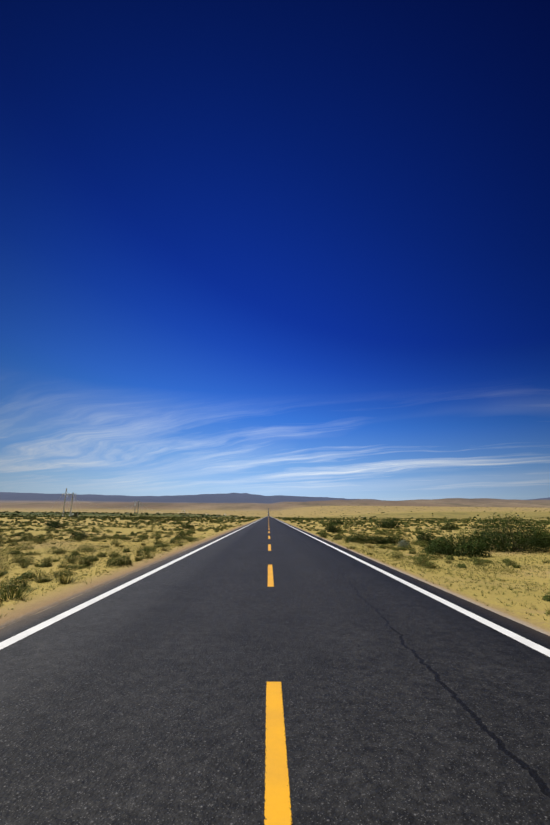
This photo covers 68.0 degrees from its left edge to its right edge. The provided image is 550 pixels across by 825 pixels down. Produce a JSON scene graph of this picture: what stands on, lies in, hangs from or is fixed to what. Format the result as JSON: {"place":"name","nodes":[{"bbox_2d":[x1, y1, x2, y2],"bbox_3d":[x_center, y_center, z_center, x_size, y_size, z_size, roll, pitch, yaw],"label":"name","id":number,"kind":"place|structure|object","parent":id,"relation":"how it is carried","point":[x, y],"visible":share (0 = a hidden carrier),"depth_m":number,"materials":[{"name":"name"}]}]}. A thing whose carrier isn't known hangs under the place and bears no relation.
{"place":"outdoors","nodes":[
{"label":"outdoors","id":0,"kind":"place"},
{"bbox_2d":[0,508,549,824],"bbox_3d":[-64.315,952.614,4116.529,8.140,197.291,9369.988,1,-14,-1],"label":"road","id":1,"kind":"structure","parent":0,"point":[142,701],"depth_m":3.72,"materials":[{"name":"grey asphalt"}]},
{"bbox_2d":[0,516,549,656],"bbox_3d":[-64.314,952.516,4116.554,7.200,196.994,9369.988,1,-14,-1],"label":"edge lines","id":2,"kind":"structure","parent":1,"relation":"on","point":[44,624],"depth_m":7.36,"materials":[{"name":"white paint"}]},
{"bbox_2d":[0,492,549,635],"bbox_3d":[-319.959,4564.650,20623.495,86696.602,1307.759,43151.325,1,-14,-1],"label":"ground","id":3,"kind":"structure","parent":0,"point":[237,504],"depth_m":57.92,"materials":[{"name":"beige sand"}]},
{"bbox_2d":[47,488,83,515],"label":"pylon","id":4,"kind":"object","parent":3,"relation":"on","point":[66,492],"visible":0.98,"depth_m":254.38,"materials":[{"name":"metal"}]},
{"bbox_2d":[0,523,549,606],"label":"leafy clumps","id":5,"kind":"object","parent":3,"relation":"on","point":[188,533],"visible":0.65,"depth_m":22.66,"materials":[{"name":"green plant"}]},
{"bbox_2d":[0,524,549,600],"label":"shrubs","id":6,"kind":"object","parent":3,"relation":"on","point":[61,580],"visible":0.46,"depth_m":18.60,"materials":[{"name":"green plant"}]},
{"bbox_2d":[0,512,549,530],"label":"leafy clumps","id":7,"kind":"object","parent":3,"relation":"on","point":[154,519],"visible":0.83,"depth_m":133.09,"materials":[{"name":"green plant"}]},
{"bbox_2d":[1,505,549,557],"bbox_3d":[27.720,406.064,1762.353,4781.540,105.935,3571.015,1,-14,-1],"label":"shrubs","id":8,"kind":"object","parent":3,"relation":"on","point":[538,541],"visible":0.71,"depth_m":26.27,"materials":[{"name":"green plant"}]},
{"bbox_2d":[0,0,549,500],"label":"sky","id":9,"kind":"structure","parent":0,"point":[258,247],"materials":[{"name":"blue"}]}
]}

